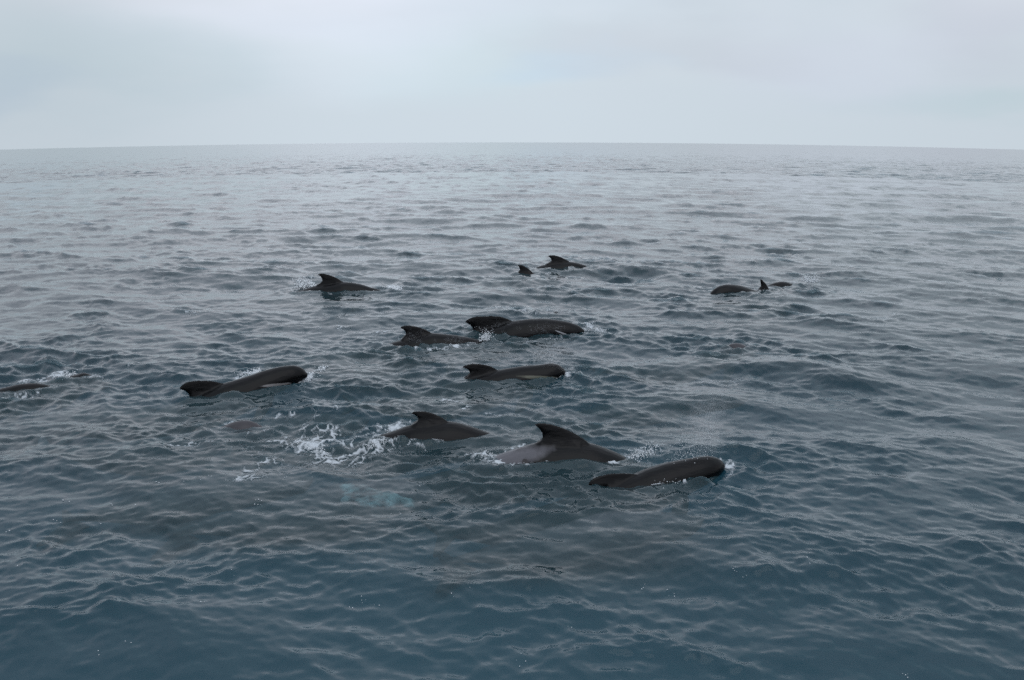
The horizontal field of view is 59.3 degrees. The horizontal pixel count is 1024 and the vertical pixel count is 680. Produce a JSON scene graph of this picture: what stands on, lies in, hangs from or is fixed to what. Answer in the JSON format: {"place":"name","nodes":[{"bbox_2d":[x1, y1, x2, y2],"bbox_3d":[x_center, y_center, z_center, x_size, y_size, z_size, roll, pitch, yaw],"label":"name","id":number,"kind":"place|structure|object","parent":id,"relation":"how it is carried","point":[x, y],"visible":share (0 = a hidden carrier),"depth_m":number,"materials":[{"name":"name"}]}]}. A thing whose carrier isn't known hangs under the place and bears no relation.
{"place":"outdoors","nodes":[
{"label":"outdoors","id":0,"kind":"place"},
{"bbox_2d":[0,142,1023,679],"bbox_3d":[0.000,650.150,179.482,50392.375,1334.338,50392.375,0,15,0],"label":"deep water","id":1,"kind":"structure","parent":0,"point":[290,614],"depth_m":18.41,"materials":[{"name":"blue liquid"}]},
{"bbox_2d":[150,480,441,560],"bbox_3d":[-3.529,2.974,15.677,5.050,1.050,1.377,0,15,-10],"label":"pilot whale","id":2,"kind":"object","parent":1,"relation":"on","point":[314,513],"visible":0.93,"depth_m":15.42},
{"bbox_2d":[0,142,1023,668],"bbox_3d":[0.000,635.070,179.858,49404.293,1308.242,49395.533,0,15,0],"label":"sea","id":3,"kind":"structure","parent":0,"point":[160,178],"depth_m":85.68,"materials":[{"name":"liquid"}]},
{"bbox_2d":[0,383,64,424],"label":"pilot whale","id":4,"kind":"object","parent":3,"relation":"on","point":[29,392],"visible":0.95,"depth_m":20.43},
{"bbox_2d":[56,371,75,379],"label":"splash","id":5,"kind":"object","parent":3,"relation":"on","point":[68,375],"visible":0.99,"depth_m":21.50,"materials":[{"name":"white liquid"}]},
{"bbox_2d":[25,373,110,411],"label":"pilot whale","id":6,"kind":"object","parent":3,"relation":"on","point":[94,383],"visible":0.58,"depth_m":21.39},
{"bbox_2d":[0,404,156,445],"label":"pilot whale","id":7,"kind":"object","parent":3,"relation":"on","point":[49,427],"visible":0.77,"depth_m":19.86},
{"bbox_2d":[7,420,273,477],"bbox_3d":[-7.183,2.140,17.856,4.985,1.153,1.736,0,15,0],"label":"pilot whale","id":8,"kind":"object","parent":3,"relation":"on","point":[216,451],"visible":0.95,"depth_m":17.61},
{"bbox_2d":[36,473,312,546],"bbox_3d":[-5.899,2.863,16.135,4.612,0.909,1.377,-2,16,-8],"label":"pilot whale","id":9,"kind":"object","parent":3,"relation":"on","point":[196,499],"visible":0.99,"depth_m":15.92},
{"bbox_2d":[56,365,307,445],"bbox_3d":[-7.122,1.497,19.836,5.238,1.454,1.801,-6,17,-21],"label":"pilot whale","id":10,"kind":"object","parent":3,"relation":"in","point":[257,389],"visible":0.91,"depth_m":19.70},
{"bbox_2d":[234,367,260,377],"bbox_3d":[-6.226,0.782,21.358,0.773,0.146,0.764,-9,18,-31],"label":"splash","id":11,"kind":"object","parent":3,"relation":"on","point":[251,373],"visible":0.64,"depth_m":21.41,"materials":[{"name":"white liquid"}]},
{"bbox_2d":[230,413,368,457],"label":"pilot whale","id":12,"kind":"object","parent":3,"relation":"on","point":[346,425],"visible":0.46,"depth_m":19.12},
{"bbox_2d":[290,274,315,288],"bbox_3d":[-7.736,-2.144,33.420,0.874,0.481,0.934,0,15,0],"label":"splash","id":13,"kind":"object","parent":3,"relation":"on","point":[308,284],"visible":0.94,"depth_m":33.36,"materials":[{"name":"white liquid"}]},
{"bbox_2d":[299,373,320,386],"bbox_3d":[-4.756,0.865,20.835,0.592,0.194,0.829,13,20,39],"label":"splash","id":14,"kind":"object","parent":3,"relation":"on","point":[306,380],"visible":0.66,"depth_m":20.76,"materials":[{"name":"white liquid"}]},
{"bbox_2d":[240,273,388,316],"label":"pilot whale","id":15,"kind":"object","parent":3,"relation":"on","point":[332,285],"visible":0.91,"depth_m":32.54},
{"bbox_2d":[314,364,327,372],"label":"splash","id":16,"kind":"object","parent":3,"relation":"on","point":[322,368],"visible":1,"depth_m":21.72,"materials":[{"name":"white liquid"}]},
{"bbox_2d":[261,342,385,374],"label":"pilot whale","id":17,"kind":"object","parent":3,"relation":"on","point":[309,368],"visible":0.34,"depth_m":25.33},
{"bbox_2d":[17,272,734,484],"bbox_3d":[-1.686,-0.596,27.264,19.436,1.112,25.780,6,17,21],"label":"sea foam","id":18,"kind":"object","parent":3,"relation":"on","point":[314,444],"visible":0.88,"depth_m":16.72,"materials":[{"name":"grey"}]},
{"bbox_2d":[287,439,325,455],"bbox_3d":[-3.718,1.934,16.466,0.572,0.113,1.246,-10,19,-33],"label":"splash","id":19,"kind":"object","parent":18,"relation":"on","point":[316,448],"visible":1,"depth_m":16.42,"materials":[{"name":"white liquid"}]},
{"bbox_2d":[478,448,493,461],"bbox_3d":[-0.384,2.059,15.968,0.653,0.070,0.460,10,18,32],"label":"splash","id":20,"kind":"object","parent":18,"relation":"on","point":[486,455],"visible":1,"depth_m":15.97,"materials":[{"name":"white liquid"}]},
{"bbox_2d":[364,433,394,448],"bbox_3d":[-2.437,1.890,16.633,0.505,0.091,0.725,6,16,20],"label":"splash","id":21,"kind":"object","parent":3,"relation":"on","point":[381,440],"visible":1,"depth_m":16.66,"materials":[{"name":"white liquid"}]},
{"bbox_2d":[247,411,521,479],"bbox_3d":[-2.289,2.023,17.213,5.239,1.381,1.805,-1,15,-2],"label":"pilot whale","id":22,"kind":"object","parent":3,"relation":"on","point":[448,440],"visible":0.88,"depth_m":16.98},
{"bbox_2d":[384,284,402,290],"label":"splash","id":23,"kind":"object","parent":3,"relation":"on","point":[393,287],"visible":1,"depth_m":32.95,"materials":[{"name":"white liquid"}]},
{"bbox_2d":[297,325,490,380],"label":"pilot whale","id":24,"kind":"object","parent":3,"relation":"on","point":[418,337],"visible":0.92,"depth_m":24.23},
{"bbox_2d":[340,363,565,419],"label":"pilot whale","id":25,"kind":"object","parent":3,"relation":"on","point":[529,377],"visible":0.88,"depth_m":20.73},
{"bbox_2d":[384,316,583,364],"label":"pilot whale","id":26,"kind":"object","parent":3,"relation":"on","point":[538,329],"visible":0.59,"depth_m":25.50},
{"bbox_2d":[479,330,493,341],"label":"splash","id":27,"kind":"object","parent":3,"relation":"on","point":[484,337],"visible":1,"depth_m":24.63,"materials":[{"name":"white liquid"}]},
{"bbox_2d":[353,423,651,506],"bbox_3d":[0.185,2.289,15.974,5.839,1.722,1.838,0,15,-1],"label":"pilot whale","id":28,"kind":"object","parent":3,"relation":"on","point":[578,462],"visible":0.62,"depth_m":15.68},
{"bbox_2d":[440,311,575,332],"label":"pilot whale","id":29,"kind":"object","parent":3,"relation":"on","point":[561,316],"visible":0.21,"depth_m":28.22},
{"bbox_2d":[455,265,565,300],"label":"pilot whale","id":30,"kind":"object","parent":3,"relation":"on","point":[514,283],"visible":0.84,"depth_m":36.51},
{"bbox_2d":[462,409,616,445],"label":"pilot whale","id":31,"kind":"object","parent":3,"relation":"on","point":[519,426],"visible":0.45,"depth_m":19.17},
{"bbox_2d":[486,255,602,289],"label":"pilot whale","id":32,"kind":"object","parent":3,"relation":"on","point":[558,263],"visible":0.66,"depth_m":38.12},
{"bbox_2d":[433,510,703,592],"bbox_3d":[0.938,3.212,14.426,4.372,0.918,1.377,-2,16,-6],"label":"pilot whale","id":33,"kind":"object","parent":3,"relation":"on","point":[587,538],"visible":0.97,"depth_m":14.23},
{"bbox_2d":[418,456,724,557],"bbox_3d":[1.141,2.788,14.880,5.236,1.324,1.804,-4,16,-16],"label":"pilot whale","id":34,"kind":"object","parent":3,"relation":"on","point":[705,468],"visible":0.73,"depth_m":14.75},
{"bbox_2d":[662,423,718,460],"bbox_3d":[3.102,1.750,15.395,1.398,0.770,1.096,-12,19,-37],"label":"blow spray","id":35,"kind":"object","parent":34,"relation":"on","point":[689,449],"visible":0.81,"depth_m":15.38,"materials":[{"name":"white liquid"}]},
{"bbox_2d":[584,324,608,332],"bbox_3d":[2.369,-0.332,25.863,0.817,0.187,0.745,0,15,0],"label":"splash","id":36,"kind":"object","parent":3,"relation":"on","point":[591,329],"visible":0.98,"depth_m":25.82,"materials":[{"name":"white liquid"}]},
{"bbox_2d":[626,441,659,461],"bbox_3d":[2.362,1.974,16.037,0.543,0.219,0.962,14,21,42],"label":"splash","id":37,"kind":"object","parent":3,"relation":"on","point":[643,456],"visible":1,"depth_m":16.05,"materials":[{"name":"white liquid"}]},
{"bbox_2d":[578,386,750,426],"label":"pilot whale","id":38,"kind":"object","parent":3,"relation":"on","point":[661,407],"visible":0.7,"depth_m":20.89},
{"bbox_2d":[581,343,756,386],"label":"pilot whale","id":39,"kind":"object","parent":3,"relation":"on","point":[688,369],"visible":0.94,"depth_m":23.76},
{"bbox_2d":[689,279,796,320],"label":"pilot whale","id":40,"kind":"object","parent":3,"relation":"on","point":[718,307],"visible":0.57,"depth_m":32.65},
{"bbox_2d":[687,281,799,304],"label":"pilot whale","id":41,"kind":"object","parent":3,"relation":"on","point":[787,285],"visible":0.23,"depth_m":34.13},
{"bbox_2d":[701,284,822,314],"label":"pilot whale","id":42,"kind":"object","parent":3,"relation":"on","point":[724,290],"visible":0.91,"depth_m":32.28},
{"bbox_2d":[801,272,819,282],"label":"splash","id":43,"kind":"object","parent":3,"relation":"on","point":[808,280],"visible":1,"depth_m":35.04,"materials":[{"name":"white liquid"}]},
{"bbox_2d":[0,0,1023,149],"label":"sky","id":44,"kind":"structure","parent":0,"point":[74,73],"materials":[{"name":"white"}]}
]}

